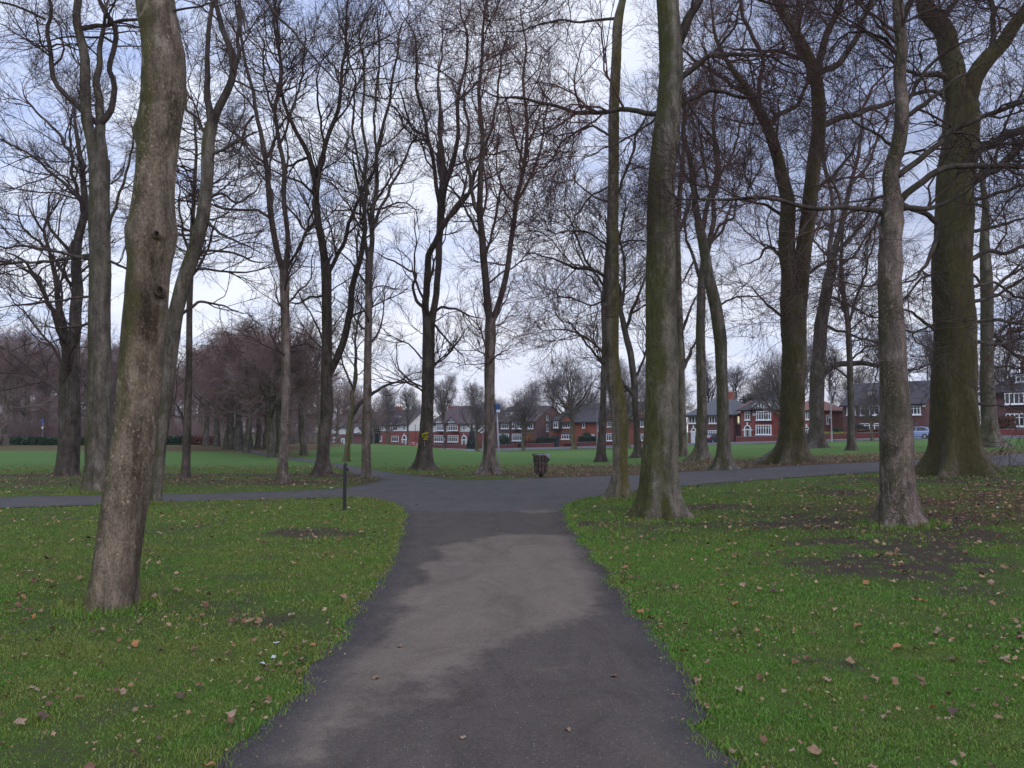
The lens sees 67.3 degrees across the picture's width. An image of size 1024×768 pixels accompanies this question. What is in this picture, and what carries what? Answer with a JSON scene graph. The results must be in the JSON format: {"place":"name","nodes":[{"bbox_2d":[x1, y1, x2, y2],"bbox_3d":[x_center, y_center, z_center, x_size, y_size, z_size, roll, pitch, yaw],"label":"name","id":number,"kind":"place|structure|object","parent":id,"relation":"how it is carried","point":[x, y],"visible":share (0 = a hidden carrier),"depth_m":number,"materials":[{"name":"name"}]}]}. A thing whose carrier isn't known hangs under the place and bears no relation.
{"place":"outdoors","nodes":[
{"label":"outdoors","id":0,"kind":"place"},
{"bbox_2d":[0,432,1023,767],"bbox_3d":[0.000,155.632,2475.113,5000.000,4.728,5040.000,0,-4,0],"label":"ground","id":1,"kind":"structure","parent":0,"point":[26,458],"depth_m":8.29,"materials":[{"name":"plant"}]},
{"bbox_2d":[0,436,42,444],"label":"hedge","id":2,"kind":"object","parent":1,"relation":"on","point":[19,440],"visible":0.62,"depth_m":90.87,"materials":[{"name":"plant"}]},
{"bbox_2d":[0,329,57,445],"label":"bare tree","id":3,"kind":"object","parent":1,"relation":"on","point":[6,379],"visible":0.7,"depth_m":85.99,"materials":[{"name":"brown plant"}]},
{"bbox_2d":[0,328,58,427],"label":"bare tree","id":4,"kind":"object","parent":1,"relation":"on","point":[15,409],"visible":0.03,"depth_m":121.77,"materials":[{"name":"brown plant"}]},
{"bbox_2d":[0,309,61,436],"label":"bare tree","id":5,"kind":"object","parent":1,"relation":"on","point":[25,413],"visible":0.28,"depth_m":103.48,"materials":[{"name":"brown plant"}]},
{"bbox_2d":[8,334,85,436],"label":"bare tree","id":6,"kind":"object","parent":1,"relation":"on","point":[46,392],"visible":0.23,"depth_m":107.86,"materials":[{"name":"brown plant"}]},
{"bbox_2d":[40,436,84,444],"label":"hedge","id":7,"kind":"object","parent":1,"relation":"on","point":[49,440],"visible":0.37,"depth_m":89.81,"materials":[{"name":"plant"}]},
{"bbox_2d":[15,331,118,413],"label":"bare tree","id":8,"kind":"object","parent":1,"relation":"on","point":[84,353],"visible":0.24,"depth_m":101.24,"materials":[{"name":"brown plant"}]},
{"bbox_2d":[0,12,134,474],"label":"bare tree","id":9,"kind":"object","parent":1,"relation":"on","point":[67,462],"visible":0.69,"depth_m":29.06,"materials":[{"name":"brown plant"}]},
{"bbox_2d":[49,323,118,416],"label":"bare tree","id":10,"kind":"object","parent":1,"relation":"on","point":[86,373],"visible":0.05,"depth_m":110.65,"materials":[{"name":"brown plant"}]},
{"bbox_2d":[0,407,224,442],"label":"undergrowth","id":11,"kind":"object","parent":1,"relation":"on","point":[51,430],"visible":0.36,"depth_m":98.56,"materials":[{"name":"plant"}]},
{"bbox_2d":[0,0,251,492],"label":"bare tree","id":12,"kind":"object","parent":1,"relation":"on","point":[98,384],"visible":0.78,"depth_m":20.62,"materials":[{"name":"brown plant"}]},
{"bbox_2d":[83,335,183,426],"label":"bare tree","id":13,"kind":"object","parent":1,"relation":"on","point":[116,359],"visible":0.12,"depth_m":105.69,"materials":[{"name":"brown plant"}]},
{"bbox_2d":[167,435,182,444],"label":"hedge","id":14,"kind":"object","parent":1,"relation":"on","point":[173,440],"visible":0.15,"depth_m":91.86,"materials":[{"name":"plant"}]},
{"bbox_2d":[0,389,350,443],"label":"woods","id":15,"kind":"object","parent":1,"relation":"on","point":[293,436],"visible":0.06,"depth_m":155.44,"materials":[{"name":"plant"}]},
{"bbox_2d":[171,358,210,435],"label":"bare tree","id":16,"kind":"object","parent":1,"relation":"on","point":[174,411],"visible":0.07,"depth_m":111.47,"materials":[{"name":"brown plant"}]},
{"bbox_2d":[79,53,313,477],"bbox_3d":[-11.111,-3.929,26.245,6.510,14.734,7.797,3,-5,-39],"label":"bare tree","id":17,"kind":"object","parent":1,"relation":"on","point":[185,471],"visible":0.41,"depth_m":26.26,"materials":[{"name":"brown plant"}]},
{"bbox_2d":[181,436,213,444],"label":"hedge","id":18,"kind":"object","parent":1,"relation":"on","point":[196,440],"visible":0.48,"depth_m":90.81,"materials":[{"name":"plant"}]},
{"bbox_2d":[173,325,237,446],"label":"bare tree","id":19,"kind":"object","parent":1,"relation":"on","point":[216,442],"visible":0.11,"depth_m":78.55,"materials":[{"name":"brown plant"}]},
{"bbox_2d":[178,325,234,448],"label":"bare tree","id":20,"kind":"object","parent":1,"relation":"on","point":[225,442],"visible":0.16,"depth_m":67.93,"materials":[{"name":"brown plant"}]},
{"bbox_2d":[174,337,264,445],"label":"bare tree","id":21,"kind":"object","parent":1,"relation":"on","point":[205,441],"visible":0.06,"depth_m":82.36,"materials":[{"name":"brown plant"}]},
{"bbox_2d":[178,314,272,446],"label":"bare tree","id":22,"kind":"object","parent":1,"relation":"on","point":[242,437],"visible":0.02,"depth_m":75.76,"materials":[{"name":"brown plant"}]},
{"bbox_2d":[183,333,275,449],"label":"bare tree","id":23,"kind":"object","parent":1,"relation":"on","point":[230,444],"visible":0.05,"depth_m":67.55,"materials":[{"name":"brown plant"}]},
{"bbox_2d":[120,0,339,501],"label":"bare tree","id":24,"kind":"object","parent":1,"relation":"on","point":[195,251],"visible":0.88,"depth_m":17.67,"materials":[{"name":"brown plant"}]},
{"bbox_2d":[192,327,268,450],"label":"bare tree","id":25,"kind":"object","parent":1,"relation":"on","point":[237,446],"visible":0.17,"depth_m":64.74,"materials":[{"name":"brown plant"}]},
{"bbox_2d":[183,319,290,452],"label":"bare tree","id":26,"kind":"object","parent":1,"relation":"on","point":[247,439],"visible":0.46,"depth_m":57.56,"materials":[{"name":"brown plant"}]},
{"bbox_2d":[218,344,307,447],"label":"bare tree","id":27,"kind":"object","parent":1,"relation":"on","point":[258,438],"visible":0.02,"depth_m":71.09,"materials":[{"name":"brown plant"}]},
{"bbox_2d":[227,326,305,448],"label":"bare tree","id":28,"kind":"object","parent":1,"relation":"on","point":[264,446],"visible":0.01,"depth_m":68.93,"materials":[{"name":"brown plant"}]},
{"bbox_2d":[126,0,409,483],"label":"bare tree","id":29,"kind":"object","parent":1,"relation":"on","point":[282,475],"visible":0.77,"depth_m":24.19,"materials":[{"name":"brown plant"}]},
{"bbox_2d":[216,315,320,457],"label":"bare tree","id":30,"kind":"object","parent":1,"relation":"on","point":[259,375],"visible":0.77,"depth_m":48.49,"materials":[{"name":"brown plant"}]},
{"bbox_2d":[229,330,336,452],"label":"bare tree","id":31,"kind":"object","parent":1,"relation":"on","point":[278,412],"visible":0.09,"depth_m":56.48,"materials":[{"name":"brown plant"}]},
{"bbox_2d":[244,313,351,455],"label":"bare tree","id":32,"kind":"object","parent":1,"relation":"on","point":[302,439],"visible":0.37,"depth_m":52.17,"materials":[{"name":"brown plant"}]},
{"bbox_2d":[82,0,518,612],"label":"bare tree","id":33,"kind":"object","parent":1,"relation":"on","point":[150,232],"visible":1,"depth_m":7.06,"materials":[{"name":"brown plant"}]},
{"bbox_2d":[290,369,348,443],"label":"bare tree","id":34,"kind":"object","parent":1,"relation":"on","point":[335,422],"visible":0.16,"depth_m":127.90,"materials":[{"name":"brown plant"}]},
{"bbox_2d":[215,0,442,475],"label":"bare tree","id":35,"kind":"object","parent":1,"relation":"on","point":[322,466],"visible":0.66,"depth_m":27.98,"materials":[{"name":"brown plant"}]},
{"bbox_2d":[307,373,360,443],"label":"bare tree","id":36,"kind":"object","parent":1,"relation":"on","point":[338,411],"visible":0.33,"depth_m":139.99,"materials":[{"name":"brown plant"}]},
{"bbox_2d":[343,463,348,510],"bbox_3d":[-3.356,2.225,15.531,0.105,1.275,0.060,0,-4,0],"label":"post","id":37,"kind":"object","parent":1,"relation":"on","point":[345,469],"visible":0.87,"depth_m":15.52,"materials":[{"name":"metal"}]},
{"bbox_2d":[331,410,374,443],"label":"house","id":38,"kind":"structure","parent":1,"relation":"on","point":[357,439],"depth_m":220.10,"materials":[{"name":"paint"}]},
{"bbox_2d":[330,386,381,443],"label":"bare tree","id":39,"kind":"object","parent":1,"relation":"on","point":[346,405],"visible":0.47,"depth_m":133.71,"materials":[{"name":"brown plant"}]},
{"bbox_2d":[265,0,482,477],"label":"bare tree","id":40,"kind":"object","parent":1,"relation":"on","point":[366,469],"visible":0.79,"depth_m":27.26,"materials":[{"name":"brown plant"}]},
{"bbox_2d":[297,269,452,461],"bbox_3d":[-7.263,-1.504,42.156,8.299,11.957,7.233,0,-4,0],"label":"bare tree","id":41,"kind":"object","parent":1,"relation":"on","point":[351,414],"visible":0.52,"depth_m":42.29,"materials":[{"name":"brown plant"}]},
{"bbox_2d":[355,395,395,443],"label":"bare tree","id":42,"kind":"object","parent":1,"relation":"on","point":[374,418],"visible":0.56,"depth_m":149.81,"materials":[{"name":"brown plant"}]},
{"bbox_2d":[375,383,398,405],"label":"bare tree","id":43,"kind":"object","parent":1,"relation":"on","point":[381,391],"visible":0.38,"depth_m":239.81,"materials":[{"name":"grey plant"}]},
{"bbox_2d":[354,389,420,444],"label":"bare tree","id":44,"kind":"object","parent":1,"relation":"on","point":[390,407],"visible":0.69,"depth_m":173.58,"materials":[{"name":"brown plant"}]},
{"bbox_2d":[377,405,433,444],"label":"house","id":45,"kind":"structure","parent":1,"relation":"on","point":[398,438],"depth_m":197.97,"materials":[{"name":"paint"}]},
{"bbox_2d":[393,385,419,445],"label":"bare tree","id":46,"kind":"object","parent":1,"relation":"on","point":[407,401],"visible":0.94,"depth_m":168.53,"materials":[{"name":"brown plant"}]},
{"bbox_2d":[330,0,546,470],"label":"bare tree","id":47,"kind":"object","parent":1,"relation":"on","point":[424,460],"visible":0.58,"depth_m":32.49,"materials":[{"name":"brown plant"}]},
{"bbox_2d":[433,372,461,448],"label":"bare tree","id":48,"kind":"object","parent":1,"relation":"on","point":[449,384],"visible":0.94,"depth_m":157.44,"materials":[{"name":"brown plant"}]},
{"bbox_2d":[433,405,484,448],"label":"house","id":49,"kind":"structure","parent":1,"relation":"on","point":[459,437],"depth_m":180.82,"materials":[{"name":"red brick"}]},
{"bbox_2d":[465,424,475,448],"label":"conifer","id":50,"kind":"object","parent":1,"relation":"on","point":[470,444],"visible":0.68,"depth_m":170.34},
{"bbox_2d":[462,379,483,407],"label":"bare tree","id":51,"kind":"object","parent":1,"relation":"on","point":[473,385],"visible":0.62,"depth_m":225.18,"materials":[{"name":"brown plant"}]},
{"bbox_2d":[445,386,501,450],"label":"bare tree","id":52,"kind":"object","parent":1,"relation":"on","point":[476,409],"visible":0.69,"depth_m":148.73,"materials":[{"name":"brown plant"}]},
{"bbox_2d":[381,0,608,474],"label":"bare tree","id":53,"kind":"object","parent":1,"relation":"on","point":[489,463],"visible":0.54,"depth_m":29.69,"materials":[{"name":"brown plant"}]},
{"bbox_2d":[494,403,499,475],"bbox_3d":[-0.527,2.188,28.104,0.235,2.959,0.560,0,-4,0],"label":"sign post","id":54,"kind":"object","parent":1,"relation":"on","point":[496,408],"visible":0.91,"depth_m":28.10,"materials":[{"name":"metal"}]},
{"bbox_2d":[0,449,1023,767],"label":"leaves","id":55,"kind":"object","parent":1,"relation":"on","point":[714,505],"visible":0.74,"depth_m":12.01,"materials":[{"name":"brown plant"}]},
{"bbox_2d":[482,383,560,450],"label":"bare tree","id":56,"kind":"object","parent":1,"relation":"on","point":[523,415],"visible":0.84,"depth_m":138.99,"materials":[{"name":"brown plant"}]},
{"bbox_2d":[495,401,559,447],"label":"house","id":57,"kind":"structure","parent":1,"relation":"on","point":[515,435],"depth_m":162.85,"materials":[{"name":"brick"}]},
{"bbox_2d":[516,379,543,405],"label":"bare tree","id":58,"kind":"object","parent":1,"relation":"on","point":[536,383],"visible":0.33,"depth_m":205.55,"materials":[{"name":"brown plant"}]},
{"bbox_2d":[526,442,553,447],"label":"garden wall","id":59,"kind":"structure","parent":1,"relation":"on","point":[535,445],"depth_m":151.16,"materials":[{"name":"brick"}]},
{"bbox_2d":[532,453,549,476],"bbox_3d":[1.035,3.017,27.536,0.643,1.039,0.644,0,-4,0],"label":"litter bin","id":60,"kind":"object","parent":1,"relation":"on","point":[540,462],"visible":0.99,"depth_m":27.36,"materials":[{"name":"black paint"}]},
{"bbox_2d":[535,437,556,446],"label":"hedge","id":61,"kind":"object","parent":1,"relation":"on","point":[545,439],"visible":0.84,"depth_m":150.11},
{"bbox_2d":[520,347,610,449],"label":"bare tree","id":62,"kind":"object","parent":1,"relation":"on","point":[571,400],"visible":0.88,"depth_m":129.20,"materials":[{"name":"brown plant"}]},
{"bbox_2d":[547,402,607,446],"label":"house","id":63,"kind":"structure","parent":1,"relation":"on","point":[590,425],"depth_m":151.40,"materials":[{"name":"red brick"}]},
{"bbox_2d":[378,0,779,499],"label":"bare tree","id":64,"kind":"object","parent":1,"relation":"on","point":[618,486],"visible":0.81,"depth_m":18.65,"materials":[{"name":"brown plant"}]},
{"bbox_2d":[512,158,681,461],"bbox_3d":[4.758,-4.141,41.120,9.632,17.092,7.132,0,-4,0],"label":"bare tree","id":65,"kind":"object","parent":1,"relation":"on","point":[601,456],"visible":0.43,"depth_m":41.46,"materials":[{"name":"brown plant"}]},
{"bbox_2d":[592,363,645,447],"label":"bare tree","id":66,"kind":"object","parent":1,"relation":"on","point":[641,396],"visible":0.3,"depth_m":119.82,"materials":[{"name":"brown plant"}]},
{"bbox_2d":[598,401,644,445],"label":"house","id":67,"kind":"structure","parent":1,"relation":"on","point":[609,436],"depth_m":140.17,"materials":[{"name":"red brick"}]},
{"bbox_2d":[559,181,693,457],"bbox_3d":[6.899,-4.069,46.834,8.443,17.547,5.744,0,-4,0],"label":"bare tree","id":68,"kind":"object","parent":1,"relation":"on","point":[633,392],"visible":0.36,"depth_m":46.42,"materials":[{"name":"brown plant"}]},
{"bbox_2d":[294,377,980,440],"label":"woods","id":69,"kind":"object","parent":1,"relation":"on","point":[626,400],"visible":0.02,"depth_m":276.33,"materials":[{"name":"plant"}]},
{"bbox_2d":[621,77,742,456],"bbox_3d":[10.112,-6.927,46.261,7.390,22.921,7.371,-1,-4,14],"label":"bare tree","id":70,"kind":"object","parent":1,"relation":"on","point":[682,439],"visible":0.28,"depth_m":44.89,"materials":[{"name":"grey plant"}]},
{"bbox_2d":[685,372,696,416],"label":"bare tree","id":71,"kind":"object","parent":1,"relation":"on","point":[689,408],"visible":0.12,"depth_m":164.47,"materials":[{"name":"brown plant"}]},
{"bbox_2d":[409,0,988,521],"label":"bare tree","id":72,"kind":"object","parent":1,"relation":"on","point":[659,494],"visible":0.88,"depth_m":14.45,"materials":[{"name":"brown plant"}]},
{"bbox_2d":[633,64,767,460],"bbox_3d":[9.894,-6.085,39.063,6.335,20.283,6.132,1,-4,-15],"label":"bare tree","id":73,"kind":"object","parent":1,"relation":"on","point":[700,451],"visible":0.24,"depth_m":38.01,"materials":[{"name":"grey plant"}]},
{"bbox_2d":[690,353,728,402],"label":"bare tree","id":74,"kind":"object","parent":1,"relation":"on","point":[711,390],"visible":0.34,"depth_m":149.73,"materials":[{"name":"brown plant"}]},
{"bbox_2d":[623,0,801,470],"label":"bare tree","id":75,"kind":"object","parent":1,"relation":"on","point":[723,459],"visible":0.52,"depth_m":29.61,"materials":[{"name":"brown plant"}]},
{"bbox_2d":[686,391,743,443],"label":"house","id":76,"kind":"structure","parent":1,"relation":"on","point":[734,405],"depth_m":127.57,"materials":[{"name":"brown brick"}]},
{"bbox_2d":[454,436,1023,450],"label":"kerb","id":77,"kind":"structure","parent":1,"relation":"on","point":[842,440],"depth_m":111.75,"materials":[{"name":"concrete"}]},
{"bbox_2d":[727,362,751,399],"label":"bare tree","id":78,"kind":"object","parent":1,"relation":"on","point":[734,379],"visible":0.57,"depth_m":145.28,"materials":[{"name":"brown plant"}]},
{"bbox_2d":[732,369,780,401],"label":"bare tree","id":79,"kind":"object","parent":1,"relation":"on","point":[747,387],"visible":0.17,"depth_m":139.95,"materials":[{"name":"brown plant"}]},
{"bbox_2d":[736,435,777,441],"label":"garden wall","id":80,"kind":"structure","parent":1,"relation":"on","point":[754,438],"depth_m":115.41,"materials":[{"name":"brick"}]},
{"bbox_2d":[736,392,779,436],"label":"house","id":81,"kind":"structure","parent":1,"relation":"on","point":[753,425],"depth_m":120.05,"materials":[{"name":"red brick"}]},
{"bbox_2d":[755,411,771,420],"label":"window","id":82,"kind":"structure","parent":81,"relation":"in","point":[759,417],"depth_m":119.25,"materials":[{"name":"white glass"}]},
{"bbox_2d":[756,425,771,434],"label":"window","id":83,"kind":"structure","parent":81,"relation":"in","point":[760,429],"depth_m":119.10,"materials":[{"name":"white glass"}]},
{"bbox_2d":[728,339,809,423],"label":"bare tree","id":84,"kind":"object","parent":1,"relation":"on","point":[772,380],"visible":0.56,"depth_m":100.78,"materials":[{"name":"brown plant"}]},
{"bbox_2d":[558,0,1023,528],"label":"bare tree","id":85,"kind":"object","parent":1,"relation":"on","point":[898,501],"visible":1,"depth_m":12.77,"materials":[{"name":"brown plant"}]},
{"bbox_2d":[805,400,842,435],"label":"house","id":86,"kind":"structure","parent":1,"relation":"on","point":[837,413],"depth_m":116.09,"materials":[{"name":"red brick"}]},
{"bbox_2d":[808,345,846,403],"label":"bare tree","id":87,"kind":"object","parent":1,"relation":"on","point":[830,374],"visible":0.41,"depth_m":130.63,"materials":[{"name":"brown plant"}]},
{"bbox_2d":[636,0,1022,465],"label":"bare tree","id":88,"kind":"object","parent":1,"relation":"on","point":[791,446],"visible":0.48,"depth_m":31.07,"materials":[{"name":"brown plant"}]},
{"bbox_2d":[825,360,878,407],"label":"bare tree","id":89,"kind":"object","parent":1,"relation":"on","point":[844,383],"visible":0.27,"depth_m":125.23,"materials":[{"name":"brown plant"}]},
{"bbox_2d":[774,62,932,448],"bbox_3d":[25.059,-10.247,55.901,12.229,30.209,9.988,0,-4,0],"label":"bare tree","id":90,"kind":"object","parent":1,"relation":"on","point":[815,436],"visible":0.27,"depth_m":54.72,"materials":[{"name":"brown plant"}]},
{"bbox_2d":[855,432,878,438],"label":"garden wall","id":91,"kind":"structure","parent":1,"relation":"on","point":[859,435],"depth_m":103.04,"materials":[{"name":"brick"}]},
{"bbox_2d":[805,182,932,450],"bbox_3d":[20.163,-4.031,44.644,7.718,16.249,7.792,-3,-5,42],"label":"bare tree","id":92,"kind":"object","parent":1,"relation":"on","point":[851,444],"visible":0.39,"depth_m":44.83,"materials":[{"name":"brown plant"}]},
{"bbox_2d":[840,387,911,440],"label":"bare tree","id":93,"kind":"object","parent":1,"relation":"on","point":[866,414],"visible":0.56,"depth_m":91.88,"materials":[{"name":"brown plant"}]},
{"bbox_2d":[839,380,929,431],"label":"house","id":94,"kind":"structure","parent":1,"relation":"on","point":[920,418],"depth_m":106.02,"materials":[{"name":"brick"}]},
{"bbox_2d":[766,0,1023,478],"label":"bare tree","id":95,"kind":"object","parent":1,"relation":"on","point":[955,448],"visible":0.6,"depth_m":21.72,"materials":[{"name":"brown plant"}]},
{"bbox_2d":[911,320,932,380],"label":"bare tree","id":96,"kind":"object","parent":1,"relation":"on","point":[926,338],"visible":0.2,"depth_m":119.77,"materials":[{"name":"brown plant"}]},
{"bbox_2d":[903,130,1023,447],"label":"bare tree","id":97,"kind":"object","parent":1,"relation":"on","point":[989,427],"visible":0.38,"depth_m":43.94,"materials":[{"name":"grey plant"}]},
{"bbox_2d":[978,328,1023,380],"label":"bare tree","id":98,"kind":"object","parent":1,"relation":"on","point":[1002,371],"visible":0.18,"depth_m":111.94,"materials":[{"name":"brown plant"}]},
{"bbox_2d":[998,415,1016,428],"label":"hedge","id":99,"kind":"object","parent":1,"relation":"on","point":[1009,419],"visible":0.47,"depth_m":91.32,"materials":[{"name":"plant"}]},
{"bbox_2d":[995,363,1023,428],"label":"house","id":100,"kind":"structure","parent":1,"relation":"on","point":[1001,411],"depth_m":94.34,"materials":[{"name":"brick"}]},
{"bbox_2d":[1004,393,1023,404],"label":"window","id":101,"kind":"structure","parent":100,"relation":"in","point":[1007,400],"depth_m":93.74,"materials":[{"name":"white glass"}]},
{"bbox_2d":[1000,428,1023,435],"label":"garden wall","id":102,"kind":"structure","parent":1,"relation":"on","point":[1006,432],"depth_m":90.21,"materials":[{"name":"brick"}]},
{"bbox_2d":[0,450,1023,767],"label":"path","id":103,"kind":"structure","parent":0,"point":[520,638],"depth_m":5.47,"materials":[{"name":"asphalt"}]},
{"bbox_2d":[0,0,1023,431],"label":"sky","id":104,"kind":"structure","parent":0,"point":[512,376],"materials":[{"name":"white"}]},
{"bbox_2d":[466,438,927,450],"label":"road","id":105,"kind":"structure","parent":0,"point":[596,447],"depth_m":141.07,"materials":[{"name":"asphalt"}]},
{"bbox_2d":[913,427,928,438],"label":"parked car","id":106,"kind":"object","parent":105,"relation":"on","point":[922,432],"visible":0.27,"depth_m":91.20,"materials":[{"name":"blue metal"}]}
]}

